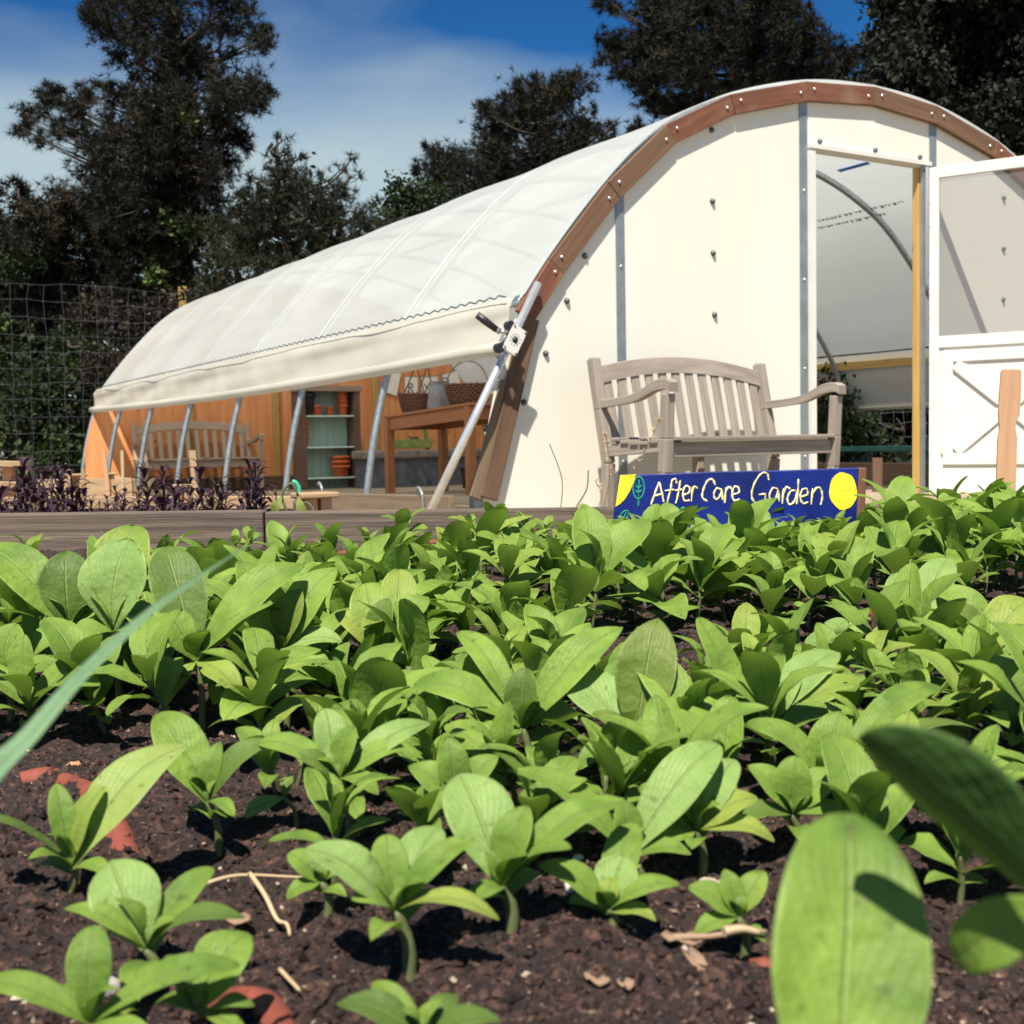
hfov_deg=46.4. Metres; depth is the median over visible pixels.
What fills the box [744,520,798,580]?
seedling
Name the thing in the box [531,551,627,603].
seedling
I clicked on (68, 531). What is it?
raised bed
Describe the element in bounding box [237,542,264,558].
seedling
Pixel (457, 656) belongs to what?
seedling
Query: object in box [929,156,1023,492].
door
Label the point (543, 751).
seedling
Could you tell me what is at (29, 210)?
pine tree
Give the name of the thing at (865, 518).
seedling
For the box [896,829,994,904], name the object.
seedling
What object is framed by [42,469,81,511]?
purple plant
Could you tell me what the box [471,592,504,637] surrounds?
seedling
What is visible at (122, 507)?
purple plant
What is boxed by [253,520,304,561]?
seedling
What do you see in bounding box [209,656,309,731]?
seedling
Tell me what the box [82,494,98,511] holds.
purple plant
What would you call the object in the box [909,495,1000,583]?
seedling
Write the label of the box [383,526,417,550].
seedling
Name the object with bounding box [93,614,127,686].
seedling
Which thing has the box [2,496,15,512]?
purple plant
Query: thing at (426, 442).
tool tote
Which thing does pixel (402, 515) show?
seedling
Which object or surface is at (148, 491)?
purple plant
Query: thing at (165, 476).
purple plant
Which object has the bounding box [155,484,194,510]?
purple plant
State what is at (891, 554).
seedling
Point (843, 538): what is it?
seedling
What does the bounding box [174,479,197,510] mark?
purple plant
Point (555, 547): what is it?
seedling
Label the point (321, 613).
seedling
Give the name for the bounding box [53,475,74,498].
purple plant
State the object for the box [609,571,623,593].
seedling
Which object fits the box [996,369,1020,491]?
wooden post
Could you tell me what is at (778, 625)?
seedling
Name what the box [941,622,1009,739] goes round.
seedling
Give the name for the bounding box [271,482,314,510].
pepper plant
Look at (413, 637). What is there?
seedling
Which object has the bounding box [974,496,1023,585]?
seedling
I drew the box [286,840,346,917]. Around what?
seedling
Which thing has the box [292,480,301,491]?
garden hose
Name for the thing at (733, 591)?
seedling
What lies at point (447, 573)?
seedling
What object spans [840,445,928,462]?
green table
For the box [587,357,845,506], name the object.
garden bench
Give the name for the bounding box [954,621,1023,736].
seedling
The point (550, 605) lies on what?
seedling
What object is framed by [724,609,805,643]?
seedling
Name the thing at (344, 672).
seedling
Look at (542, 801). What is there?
seedling
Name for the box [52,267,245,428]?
dry shrub
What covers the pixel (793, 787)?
seedling
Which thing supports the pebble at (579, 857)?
on the soil at (720, 847)
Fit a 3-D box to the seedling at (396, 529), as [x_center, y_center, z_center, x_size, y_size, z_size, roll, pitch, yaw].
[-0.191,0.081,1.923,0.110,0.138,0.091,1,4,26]
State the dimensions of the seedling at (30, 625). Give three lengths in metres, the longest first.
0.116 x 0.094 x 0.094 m
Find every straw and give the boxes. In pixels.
[207,873,301,884]
[277,967,300,991]
[721,924,760,937]
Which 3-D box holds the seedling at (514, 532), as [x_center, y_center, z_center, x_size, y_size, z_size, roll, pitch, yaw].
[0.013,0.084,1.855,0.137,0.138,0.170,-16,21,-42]
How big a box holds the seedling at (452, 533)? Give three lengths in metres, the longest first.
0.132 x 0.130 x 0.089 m
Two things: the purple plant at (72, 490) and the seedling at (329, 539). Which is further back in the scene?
the purple plant at (72, 490)
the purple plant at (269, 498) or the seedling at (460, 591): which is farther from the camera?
the purple plant at (269, 498)
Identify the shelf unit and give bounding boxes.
[289,385,361,489]
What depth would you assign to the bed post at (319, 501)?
4.57 m
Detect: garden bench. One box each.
[131,421,263,488]
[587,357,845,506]
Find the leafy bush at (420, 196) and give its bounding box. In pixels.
[370,167,468,227]
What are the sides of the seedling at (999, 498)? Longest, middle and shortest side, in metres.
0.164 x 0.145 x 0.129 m
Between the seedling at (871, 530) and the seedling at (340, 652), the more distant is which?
the seedling at (871, 530)
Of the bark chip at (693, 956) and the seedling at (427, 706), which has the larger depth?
the seedling at (427, 706)
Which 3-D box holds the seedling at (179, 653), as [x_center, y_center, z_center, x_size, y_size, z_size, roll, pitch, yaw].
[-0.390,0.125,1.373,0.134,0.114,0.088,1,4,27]
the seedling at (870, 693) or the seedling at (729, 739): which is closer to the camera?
the seedling at (729, 739)
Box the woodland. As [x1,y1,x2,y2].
[0,64,1022,473]
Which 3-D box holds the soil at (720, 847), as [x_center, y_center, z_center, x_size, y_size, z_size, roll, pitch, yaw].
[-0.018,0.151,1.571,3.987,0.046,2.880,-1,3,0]
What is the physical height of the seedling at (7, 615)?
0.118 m
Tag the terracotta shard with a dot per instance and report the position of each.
(764, 961)
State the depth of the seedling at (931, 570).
1.30 m
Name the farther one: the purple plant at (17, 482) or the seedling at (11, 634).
the purple plant at (17, 482)
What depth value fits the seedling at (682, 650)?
1.02 m
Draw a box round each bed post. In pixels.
[65,473,87,494]
[103,473,116,496]
[172,484,191,509]
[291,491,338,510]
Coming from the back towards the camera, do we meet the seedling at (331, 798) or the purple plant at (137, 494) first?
the purple plant at (137, 494)
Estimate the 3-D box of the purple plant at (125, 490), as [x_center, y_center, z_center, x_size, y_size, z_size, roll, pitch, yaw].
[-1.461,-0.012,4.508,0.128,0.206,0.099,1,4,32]
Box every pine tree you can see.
[0,171,107,435]
[3,0,283,344]
[407,58,649,199]
[587,0,863,124]
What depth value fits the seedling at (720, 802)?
0.64 m
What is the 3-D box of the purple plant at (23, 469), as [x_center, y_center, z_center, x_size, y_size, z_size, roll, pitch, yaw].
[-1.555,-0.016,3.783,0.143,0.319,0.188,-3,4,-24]
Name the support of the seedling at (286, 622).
on the soil at (720, 847)
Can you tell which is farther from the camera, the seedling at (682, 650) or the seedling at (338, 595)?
the seedling at (338, 595)
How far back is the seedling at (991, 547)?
1.74 m
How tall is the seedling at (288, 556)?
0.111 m
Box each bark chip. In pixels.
[224,912,250,925]
[583,971,610,987]
[616,977,634,990]
[661,930,703,946]
[680,946,707,970]
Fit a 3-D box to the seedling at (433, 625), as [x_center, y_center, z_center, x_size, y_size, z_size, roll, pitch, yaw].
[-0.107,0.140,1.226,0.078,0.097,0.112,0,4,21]
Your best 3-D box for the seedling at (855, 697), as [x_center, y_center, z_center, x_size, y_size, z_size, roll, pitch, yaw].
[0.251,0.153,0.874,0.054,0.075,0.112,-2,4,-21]
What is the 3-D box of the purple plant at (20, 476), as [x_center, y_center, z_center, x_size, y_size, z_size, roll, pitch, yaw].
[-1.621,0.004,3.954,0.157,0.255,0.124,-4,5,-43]
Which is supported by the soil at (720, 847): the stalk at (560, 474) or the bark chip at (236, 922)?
the bark chip at (236, 922)
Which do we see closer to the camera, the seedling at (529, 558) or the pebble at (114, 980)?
the pebble at (114, 980)
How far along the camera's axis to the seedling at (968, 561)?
1.61 m
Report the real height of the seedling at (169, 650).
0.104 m
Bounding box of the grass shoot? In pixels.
[0,546,246,779]
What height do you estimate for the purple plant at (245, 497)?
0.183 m
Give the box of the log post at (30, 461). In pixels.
[22,457,34,493]
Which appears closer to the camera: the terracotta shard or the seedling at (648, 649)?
the terracotta shard
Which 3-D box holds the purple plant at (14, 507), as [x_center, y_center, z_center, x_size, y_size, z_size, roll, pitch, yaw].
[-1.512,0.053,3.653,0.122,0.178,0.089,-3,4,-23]
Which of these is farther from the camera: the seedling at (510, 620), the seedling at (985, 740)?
the seedling at (510, 620)
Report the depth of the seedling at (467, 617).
1.29 m
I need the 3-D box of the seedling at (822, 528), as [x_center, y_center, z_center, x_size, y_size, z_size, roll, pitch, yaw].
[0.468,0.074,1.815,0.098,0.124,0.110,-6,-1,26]
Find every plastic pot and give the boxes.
[305,393,315,414]
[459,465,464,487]
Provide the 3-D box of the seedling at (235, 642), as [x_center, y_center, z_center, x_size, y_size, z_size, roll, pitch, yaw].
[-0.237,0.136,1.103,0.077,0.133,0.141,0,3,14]
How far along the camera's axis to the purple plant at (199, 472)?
3.75 m
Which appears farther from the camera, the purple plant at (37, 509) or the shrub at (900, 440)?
the shrub at (900, 440)
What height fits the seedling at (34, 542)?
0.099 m
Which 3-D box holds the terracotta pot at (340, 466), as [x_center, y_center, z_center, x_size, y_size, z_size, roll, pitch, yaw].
[-2.557,-0.683,17.828,0.297,0.313,0.292,-1,3,0]
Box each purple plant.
[0,485,10,512]
[2,457,43,511]
[2,479,30,512]
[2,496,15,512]
[4,475,39,512]
[6,469,47,507]
[6,481,47,511]
[6,500,25,512]
[12,493,31,512]
[15,487,49,512]
[19,487,41,512]
[20,479,48,509]
[20,494,43,512]
[23,505,46,512]
[28,467,72,511]
[31,463,67,510]
[33,482,63,511]
[35,488,56,510]
[40,463,71,511]
[41,494,69,511]
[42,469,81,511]
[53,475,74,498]
[54,506,73,511]
[56,488,81,511]
[57,470,92,511]
[58,482,97,511]
[78,482,95,511]
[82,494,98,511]
[98,495,115,511]
[100,489,126,511]
[102,484,130,510]
[109,482,137,509]
[111,492,133,511]
[124,459,167,510]
[125,481,153,510]
[133,478,162,510]
[136,505,157,510]
[141,464,186,509]
[145,465,180,510]
[149,489,160,508]
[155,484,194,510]
[157,487,181,510]
[162,483,193,509]
[174,477,201,510]
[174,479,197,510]
[179,458,223,510]
[189,493,205,509]
[198,494,219,509]
[199,475,236,509]
[203,477,230,509]
[203,487,236,509]
[203,490,216,509]
[220,483,239,509]
[226,491,252,509]
[228,458,275,509]
[237,463,270,509]
[238,490,258,509]
[242,461,280,511]
[244,489,263,509]
[249,494,273,509]
[271,482,290,510]
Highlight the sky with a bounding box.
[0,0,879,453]
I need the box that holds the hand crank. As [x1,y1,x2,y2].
[475,312,526,355]
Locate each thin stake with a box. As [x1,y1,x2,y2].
[81,469,85,496]
[102,450,110,496]
[120,451,124,496]
[189,450,201,508]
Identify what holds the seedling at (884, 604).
on the soil at (720, 847)
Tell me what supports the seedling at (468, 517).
on the soil at (720, 847)
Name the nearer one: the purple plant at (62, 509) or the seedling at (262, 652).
the seedling at (262, 652)
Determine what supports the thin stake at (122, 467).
on the ground
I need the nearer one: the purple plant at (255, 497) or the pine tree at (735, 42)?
the purple plant at (255, 497)
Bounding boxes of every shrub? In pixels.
[0,227,64,470]
[0,343,88,486]
[18,316,112,478]
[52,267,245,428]
[808,355,892,461]
[851,410,911,462]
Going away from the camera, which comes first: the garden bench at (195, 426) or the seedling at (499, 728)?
the seedling at (499, 728)
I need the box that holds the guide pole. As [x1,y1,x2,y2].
[427,281,541,508]
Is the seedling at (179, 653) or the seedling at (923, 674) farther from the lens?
the seedling at (179, 653)
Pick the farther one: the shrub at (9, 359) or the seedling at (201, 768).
the shrub at (9, 359)
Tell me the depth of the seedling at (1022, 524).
1.62 m
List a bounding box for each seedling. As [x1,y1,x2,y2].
[0,542,140,676]
[0,578,47,671]
[0,596,21,623]
[0,606,19,623]
[0,607,33,616]
[0,623,56,720]
[0,634,100,725]
[0,743,187,893]
[0,925,239,1023]
[3,532,52,549]
[20,607,53,655]
[39,617,121,735]
[64,859,244,1006]
[76,525,149,708]
[90,609,183,715]
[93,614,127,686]
[101,600,155,698]
[126,612,174,705]
[130,575,211,619]
[141,546,303,732]
[148,567,234,600]
[150,531,197,554]
[150,534,180,552]
[151,711,264,856]
[154,930,254,1023]
[177,573,208,656]
[178,538,249,559]
[180,546,214,571]
[195,541,239,547]
[200,552,247,578]
[201,627,320,721]
[204,561,255,642]
[205,605,277,704]
[206,598,227,656]
[207,537,237,546]
[207,593,235,653]
[208,575,235,601]
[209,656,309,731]
[223,544,320,568]
[230,529,247,546]
[230,534,253,556]
[236,719,292,794]
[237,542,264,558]
[241,526,263,546]
[242,567,341,729]
[244,776,298,827]
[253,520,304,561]
[257,708,429,841]
[269,761,400,883]
[271,535,322,562]
[280,573,327,645]
[281,561,335,585]
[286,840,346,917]
[290,688,322,787]
[291,546,345,562]
[291,657,452,793]
[296,551,312,563]
[299,551,343,556]
[299,563,331,611]
[301,642,402,719]
[304,633,395,698]
[305,826,499,981]
[306,607,350,694]
[308,642,349,702]
[309,522,342,561]
[310,619,323,625]
[313,580,381,687]
[314,685,417,803]
[324,533,389,608]
[330,571,360,588]
[331,528,408,587]
[332,570,342,585]
[335,583,429,664]
[336,980,501,1023]
[337,535,359,559]
[339,673,419,771]
[341,568,448,665]
[347,567,425,657]
[355,527,382,542]
[355,543,457,595]
[357,598,445,669]
[361,521,428,558]
[381,508,427,531]
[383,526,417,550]
[383,784,443,827]
[384,688,487,770]
[386,726,475,795]
[399,709,408,718]
[401,653,468,724]
[404,736,498,815]
[405,531,431,574]
[409,542,455,580]
[413,572,423,583]
[413,626,622,780]
[419,520,472,552]
[419,556,455,590]
[421,617,460,668]
[424,583,489,658]
[426,542,492,587]
[429,566,504,652]
[430,536,490,597]
[433,565,482,602]
[436,587,464,648]
[436,652,468,717]
[439,654,540,722]
[442,773,625,933]
[444,514,479,525]
[444,701,561,807]
[446,601,563,663]
[447,507,535,575]
[456,580,551,633]
[461,538,550,593]
[470,609,527,668]
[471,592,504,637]
[475,519,572,580]
[477,729,581,786]
[493,752,597,866]
[494,546,542,589]
[501,611,560,657]
[506,741,722,874]
[510,604,586,664]
[511,564,622,618]
[511,640,591,737]
[511,669,572,730]
[517,717,691,842]
[520,528,575,591]
[520,534,571,594]
[529,521,586,598]
[529,709,649,798]
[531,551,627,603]
[532,622,590,720]
[535,592,556,615]
[538,822,679,926]
[540,505,659,628]
[566,618,679,770]
[590,641,624,670]
[591,765,652,787]
[592,695,768,803]
[604,658,616,676]
[608,518,647,617]
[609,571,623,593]
[620,550,703,621]
[620,558,650,621]
[634,517,662,605]
[636,664,735,744]
[637,626,704,653]
[638,758,773,876]
[640,519,707,614]
[670,524,743,617]
[670,695,764,788]
[672,543,760,619]
[672,634,740,668]
[673,541,691,595]
[674,535,691,591]
[678,498,776,591]
[680,649,849,767]
[687,559,735,602]
[687,660,742,698]
[688,869,767,960]
[694,517,745,601]
[696,617,877,763]
[712,602,774,661]
[715,534,783,605]
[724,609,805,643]
[725,512,787,528]
[727,565,809,638]
[741,632,767,650]
[742,755,840,843]
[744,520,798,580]
[745,550,804,615]
[746,681,982,794]
[749,531,881,609]
[750,597,816,651]
[762,622,895,668]
[765,628,800,663]
[768,520,821,597]
[772,724,1023,1023]
[775,520,859,620]
[778,536,797,598]
[779,532,790,569]
[786,520,842,536]
[787,521,837,595]
[788,540,847,627]
[794,534,881,595]
[802,531,862,604]
[805,617,892,651]
[818,733,913,842]
[821,578,921,677]
[822,670,903,708]
[825,692,879,758]
[826,535,874,619]
[827,509,885,586]
[828,630,938,698]
[830,668,880,707]
[846,711,919,785]
[849,648,926,698]
[855,526,912,590]
[860,522,878,587]
[867,509,947,575]
[872,557,956,630]
[874,647,977,724]
[876,562,961,657]
[880,498,934,562]
[880,668,980,738]
[889,598,966,694]
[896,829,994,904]
[904,501,993,570]
[907,642,1018,744]
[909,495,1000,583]
[912,614,1010,740]
[915,529,1006,590]
[921,609,1023,707]
[936,584,1023,648]
[939,730,1019,773]
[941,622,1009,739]
[944,641,1007,704]
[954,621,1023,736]
[955,497,1020,585]
[963,539,985,578]
[971,724,1023,780]
[972,522,1022,597]
[974,491,1022,583]
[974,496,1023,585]
[993,669,1023,752]
[996,522,1023,555]
[999,710,1023,767]
[1021,520,1023,543]
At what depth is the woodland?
16.31 m
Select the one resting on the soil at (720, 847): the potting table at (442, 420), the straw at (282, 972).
the straw at (282, 972)
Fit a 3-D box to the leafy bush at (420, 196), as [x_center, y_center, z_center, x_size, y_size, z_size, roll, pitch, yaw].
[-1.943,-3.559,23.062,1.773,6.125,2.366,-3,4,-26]
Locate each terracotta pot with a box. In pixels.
[306,421,308,446]
[313,405,321,414]
[325,407,333,414]
[331,456,349,476]
[337,392,347,414]
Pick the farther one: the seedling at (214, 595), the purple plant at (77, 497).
the purple plant at (77, 497)
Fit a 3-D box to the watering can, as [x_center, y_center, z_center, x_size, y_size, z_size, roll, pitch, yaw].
[-0.792,-1.285,12.860,0.255,0.357,0.255,0,4,24]
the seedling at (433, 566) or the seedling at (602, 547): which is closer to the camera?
the seedling at (602, 547)
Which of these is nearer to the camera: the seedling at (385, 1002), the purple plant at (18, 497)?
the seedling at (385, 1002)
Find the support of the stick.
on the soil at (720, 847)
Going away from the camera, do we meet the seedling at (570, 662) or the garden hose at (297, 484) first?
the seedling at (570, 662)
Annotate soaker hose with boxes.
[19,767,141,855]
[150,540,436,558]
[194,986,296,1023]
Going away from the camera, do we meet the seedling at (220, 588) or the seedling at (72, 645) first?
the seedling at (72, 645)
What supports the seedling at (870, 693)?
on the soil at (720, 847)
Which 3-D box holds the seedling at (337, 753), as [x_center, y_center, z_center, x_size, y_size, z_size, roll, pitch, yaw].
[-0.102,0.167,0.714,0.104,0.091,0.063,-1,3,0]
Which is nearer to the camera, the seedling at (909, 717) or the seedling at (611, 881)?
the seedling at (611, 881)
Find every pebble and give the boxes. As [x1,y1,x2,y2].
[66,761,80,765]
[104,974,120,997]
[565,883,576,894]
[572,854,583,861]
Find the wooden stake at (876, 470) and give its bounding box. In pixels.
[872,458,881,491]
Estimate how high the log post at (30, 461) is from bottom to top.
0.504 m
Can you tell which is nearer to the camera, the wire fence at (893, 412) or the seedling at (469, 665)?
the seedling at (469, 665)
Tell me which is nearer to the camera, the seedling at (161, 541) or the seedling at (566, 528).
the seedling at (566, 528)
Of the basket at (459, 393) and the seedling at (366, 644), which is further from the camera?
the basket at (459, 393)
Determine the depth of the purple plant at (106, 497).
4.33 m
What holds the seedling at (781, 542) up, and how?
on the soil at (720, 847)
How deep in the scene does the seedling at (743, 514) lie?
1.84 m
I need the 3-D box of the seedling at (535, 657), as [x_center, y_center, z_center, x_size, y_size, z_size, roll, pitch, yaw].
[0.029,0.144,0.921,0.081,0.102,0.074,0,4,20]
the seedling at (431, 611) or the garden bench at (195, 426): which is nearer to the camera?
the seedling at (431, 611)
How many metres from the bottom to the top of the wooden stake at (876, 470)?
0.430 m
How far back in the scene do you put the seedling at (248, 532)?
2.46 m
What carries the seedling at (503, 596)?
on the soil at (720, 847)
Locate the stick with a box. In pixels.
[673,929,766,940]
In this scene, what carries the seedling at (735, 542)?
on the soil at (720, 847)
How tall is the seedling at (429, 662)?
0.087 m
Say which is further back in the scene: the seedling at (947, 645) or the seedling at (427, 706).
the seedling at (947, 645)
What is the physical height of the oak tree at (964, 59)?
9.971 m
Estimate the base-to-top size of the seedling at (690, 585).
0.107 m
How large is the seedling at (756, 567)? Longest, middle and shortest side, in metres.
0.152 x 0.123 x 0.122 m
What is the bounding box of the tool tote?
[394,430,431,448]
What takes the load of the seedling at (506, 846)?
on the soil at (720, 847)
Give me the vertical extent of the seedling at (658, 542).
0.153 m
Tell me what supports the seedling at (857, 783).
on the soil at (720, 847)
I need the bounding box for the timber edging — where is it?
[817,462,928,485]
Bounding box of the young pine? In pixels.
[163,129,410,314]
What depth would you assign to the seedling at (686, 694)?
0.81 m
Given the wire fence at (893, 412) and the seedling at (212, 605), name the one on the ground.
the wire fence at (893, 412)
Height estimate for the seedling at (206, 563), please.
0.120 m
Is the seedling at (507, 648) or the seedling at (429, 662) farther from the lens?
the seedling at (507, 648)
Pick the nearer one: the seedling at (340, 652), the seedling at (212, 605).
the seedling at (340, 652)
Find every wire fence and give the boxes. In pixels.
[0,283,487,481]
[817,349,928,461]
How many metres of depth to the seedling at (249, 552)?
1.78 m
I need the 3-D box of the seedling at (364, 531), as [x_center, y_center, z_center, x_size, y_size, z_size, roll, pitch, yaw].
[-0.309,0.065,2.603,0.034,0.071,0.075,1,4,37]
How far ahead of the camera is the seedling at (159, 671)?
0.99 m
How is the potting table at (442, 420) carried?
on the ground
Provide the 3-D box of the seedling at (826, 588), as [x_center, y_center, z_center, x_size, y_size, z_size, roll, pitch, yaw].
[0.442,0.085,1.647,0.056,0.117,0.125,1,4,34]
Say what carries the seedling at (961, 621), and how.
on the soil at (720, 847)
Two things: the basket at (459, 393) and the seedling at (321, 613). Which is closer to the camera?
the seedling at (321, 613)
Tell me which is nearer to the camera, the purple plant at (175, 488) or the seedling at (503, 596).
the seedling at (503, 596)
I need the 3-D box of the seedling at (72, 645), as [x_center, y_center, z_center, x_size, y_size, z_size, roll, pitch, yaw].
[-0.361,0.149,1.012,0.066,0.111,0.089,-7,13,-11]
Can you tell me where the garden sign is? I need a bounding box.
[613,467,866,527]
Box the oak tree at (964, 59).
[827,0,1023,155]
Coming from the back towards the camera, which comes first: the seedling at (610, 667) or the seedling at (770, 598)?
the seedling at (770, 598)
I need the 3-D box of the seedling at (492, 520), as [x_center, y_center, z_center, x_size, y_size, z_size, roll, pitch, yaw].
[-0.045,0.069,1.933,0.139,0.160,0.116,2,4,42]
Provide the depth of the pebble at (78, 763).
0.90 m
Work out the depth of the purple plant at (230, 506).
4.04 m
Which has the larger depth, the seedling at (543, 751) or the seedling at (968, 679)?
the seedling at (968, 679)
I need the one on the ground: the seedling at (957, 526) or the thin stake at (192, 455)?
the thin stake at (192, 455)
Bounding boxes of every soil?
[0,543,1023,1023]
[7,508,294,512]
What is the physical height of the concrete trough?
0.596 m
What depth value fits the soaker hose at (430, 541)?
2.60 m
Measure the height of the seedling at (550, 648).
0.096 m
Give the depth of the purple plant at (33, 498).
3.63 m
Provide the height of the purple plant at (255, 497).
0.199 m
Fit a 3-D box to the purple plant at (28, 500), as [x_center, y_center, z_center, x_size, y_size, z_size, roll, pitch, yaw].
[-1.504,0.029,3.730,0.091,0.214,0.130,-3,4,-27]
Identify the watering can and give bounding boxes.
[427,376,449,408]
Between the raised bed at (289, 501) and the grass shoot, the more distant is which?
the raised bed at (289, 501)
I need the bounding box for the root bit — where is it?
[248,871,291,936]
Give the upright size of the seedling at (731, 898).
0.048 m
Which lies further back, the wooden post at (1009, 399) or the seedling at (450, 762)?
the wooden post at (1009, 399)
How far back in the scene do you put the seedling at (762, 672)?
0.81 m
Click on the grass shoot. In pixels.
(16, 747)
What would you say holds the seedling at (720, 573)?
on the soil at (720, 847)
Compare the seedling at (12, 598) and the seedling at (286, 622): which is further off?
the seedling at (12, 598)
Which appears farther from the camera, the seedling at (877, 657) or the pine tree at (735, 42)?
the pine tree at (735, 42)
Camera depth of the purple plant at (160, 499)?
3.80 m
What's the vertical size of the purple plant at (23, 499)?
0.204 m
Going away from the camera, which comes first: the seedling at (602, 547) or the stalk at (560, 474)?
the seedling at (602, 547)
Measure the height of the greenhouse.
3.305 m
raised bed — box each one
[0,502,916,550]
[1,496,296,509]
[37,476,135,496]
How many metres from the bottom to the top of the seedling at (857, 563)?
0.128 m
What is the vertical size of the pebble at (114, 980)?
0.011 m
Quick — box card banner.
[387,370,459,395]
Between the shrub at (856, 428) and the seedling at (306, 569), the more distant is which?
the shrub at (856, 428)
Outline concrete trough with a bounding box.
[351,448,481,487]
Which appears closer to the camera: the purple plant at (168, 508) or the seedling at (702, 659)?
the seedling at (702, 659)
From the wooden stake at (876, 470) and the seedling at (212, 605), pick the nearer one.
the seedling at (212, 605)
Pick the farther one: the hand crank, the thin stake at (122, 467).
the thin stake at (122, 467)
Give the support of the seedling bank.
on the soil at (720, 847)
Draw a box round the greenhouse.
[80,79,1023,509]
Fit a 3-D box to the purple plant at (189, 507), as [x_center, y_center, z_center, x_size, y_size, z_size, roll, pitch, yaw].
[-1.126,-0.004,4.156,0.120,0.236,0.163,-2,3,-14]
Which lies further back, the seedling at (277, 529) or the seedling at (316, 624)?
the seedling at (277, 529)
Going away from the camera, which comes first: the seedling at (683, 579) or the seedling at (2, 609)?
the seedling at (2, 609)
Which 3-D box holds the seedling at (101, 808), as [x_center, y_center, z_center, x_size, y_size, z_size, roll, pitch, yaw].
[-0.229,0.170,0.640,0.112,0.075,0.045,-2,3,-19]
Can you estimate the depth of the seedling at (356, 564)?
1.46 m
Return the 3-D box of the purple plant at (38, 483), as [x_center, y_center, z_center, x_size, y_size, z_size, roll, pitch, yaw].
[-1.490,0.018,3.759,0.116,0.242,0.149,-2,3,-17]
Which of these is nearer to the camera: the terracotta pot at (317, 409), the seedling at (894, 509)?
the seedling at (894, 509)
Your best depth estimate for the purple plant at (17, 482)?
3.95 m
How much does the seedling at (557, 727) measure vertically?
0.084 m
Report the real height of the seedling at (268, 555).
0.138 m
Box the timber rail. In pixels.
[0,461,21,496]
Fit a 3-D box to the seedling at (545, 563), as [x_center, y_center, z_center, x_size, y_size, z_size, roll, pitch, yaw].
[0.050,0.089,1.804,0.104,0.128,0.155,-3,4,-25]
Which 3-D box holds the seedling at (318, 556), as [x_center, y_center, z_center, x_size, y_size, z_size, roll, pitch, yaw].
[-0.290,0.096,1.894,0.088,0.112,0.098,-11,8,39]
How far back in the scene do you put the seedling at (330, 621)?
1.14 m
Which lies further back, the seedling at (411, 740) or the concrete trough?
the concrete trough
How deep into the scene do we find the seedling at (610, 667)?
0.98 m
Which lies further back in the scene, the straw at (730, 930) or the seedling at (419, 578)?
the seedling at (419, 578)
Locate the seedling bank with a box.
[431,476,1023,583]
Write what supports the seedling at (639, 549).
on the soil at (720, 847)
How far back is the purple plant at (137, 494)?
4.55 m
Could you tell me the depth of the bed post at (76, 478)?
7.89 m
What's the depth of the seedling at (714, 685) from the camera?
0.88 m
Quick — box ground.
[1,454,970,508]
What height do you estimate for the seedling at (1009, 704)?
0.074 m
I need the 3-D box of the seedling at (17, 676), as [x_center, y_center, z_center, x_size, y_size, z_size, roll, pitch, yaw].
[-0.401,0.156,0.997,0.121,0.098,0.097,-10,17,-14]
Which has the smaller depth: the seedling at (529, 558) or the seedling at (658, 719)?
the seedling at (658, 719)
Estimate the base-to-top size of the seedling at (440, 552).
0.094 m
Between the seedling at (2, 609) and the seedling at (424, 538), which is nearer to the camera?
the seedling at (2, 609)
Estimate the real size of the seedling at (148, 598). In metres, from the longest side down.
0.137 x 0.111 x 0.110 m
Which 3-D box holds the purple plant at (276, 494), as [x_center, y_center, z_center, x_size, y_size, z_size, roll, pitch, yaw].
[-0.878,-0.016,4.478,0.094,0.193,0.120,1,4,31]
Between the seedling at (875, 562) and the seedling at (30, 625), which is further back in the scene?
the seedling at (875, 562)
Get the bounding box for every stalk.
[549,444,562,506]
[576,470,588,506]
[595,477,601,506]
[603,430,611,506]
[610,414,662,506]
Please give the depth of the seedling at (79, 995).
0.47 m
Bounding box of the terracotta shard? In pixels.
[748,956,771,968]
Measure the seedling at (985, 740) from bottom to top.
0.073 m
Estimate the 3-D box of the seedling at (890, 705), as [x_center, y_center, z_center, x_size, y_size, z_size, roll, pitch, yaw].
[0.233,0.155,0.770,0.163,0.081,0.041,-2,3,-18]
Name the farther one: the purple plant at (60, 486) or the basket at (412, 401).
the basket at (412, 401)
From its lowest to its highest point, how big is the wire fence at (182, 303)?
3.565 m
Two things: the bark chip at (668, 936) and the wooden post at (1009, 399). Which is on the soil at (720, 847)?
the bark chip at (668, 936)
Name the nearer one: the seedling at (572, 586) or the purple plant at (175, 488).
the seedling at (572, 586)
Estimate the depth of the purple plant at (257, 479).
4.22 m
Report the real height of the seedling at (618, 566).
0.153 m
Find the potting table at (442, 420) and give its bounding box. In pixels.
[384,402,491,494]
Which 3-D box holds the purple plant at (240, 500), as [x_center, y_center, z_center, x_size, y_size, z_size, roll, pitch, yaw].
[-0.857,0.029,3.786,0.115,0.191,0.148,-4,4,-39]
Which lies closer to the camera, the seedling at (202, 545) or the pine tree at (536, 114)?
the seedling at (202, 545)
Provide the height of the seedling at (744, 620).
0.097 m
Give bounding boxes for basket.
[398,368,430,412]
[444,360,489,404]
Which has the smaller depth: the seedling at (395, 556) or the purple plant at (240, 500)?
the seedling at (395, 556)

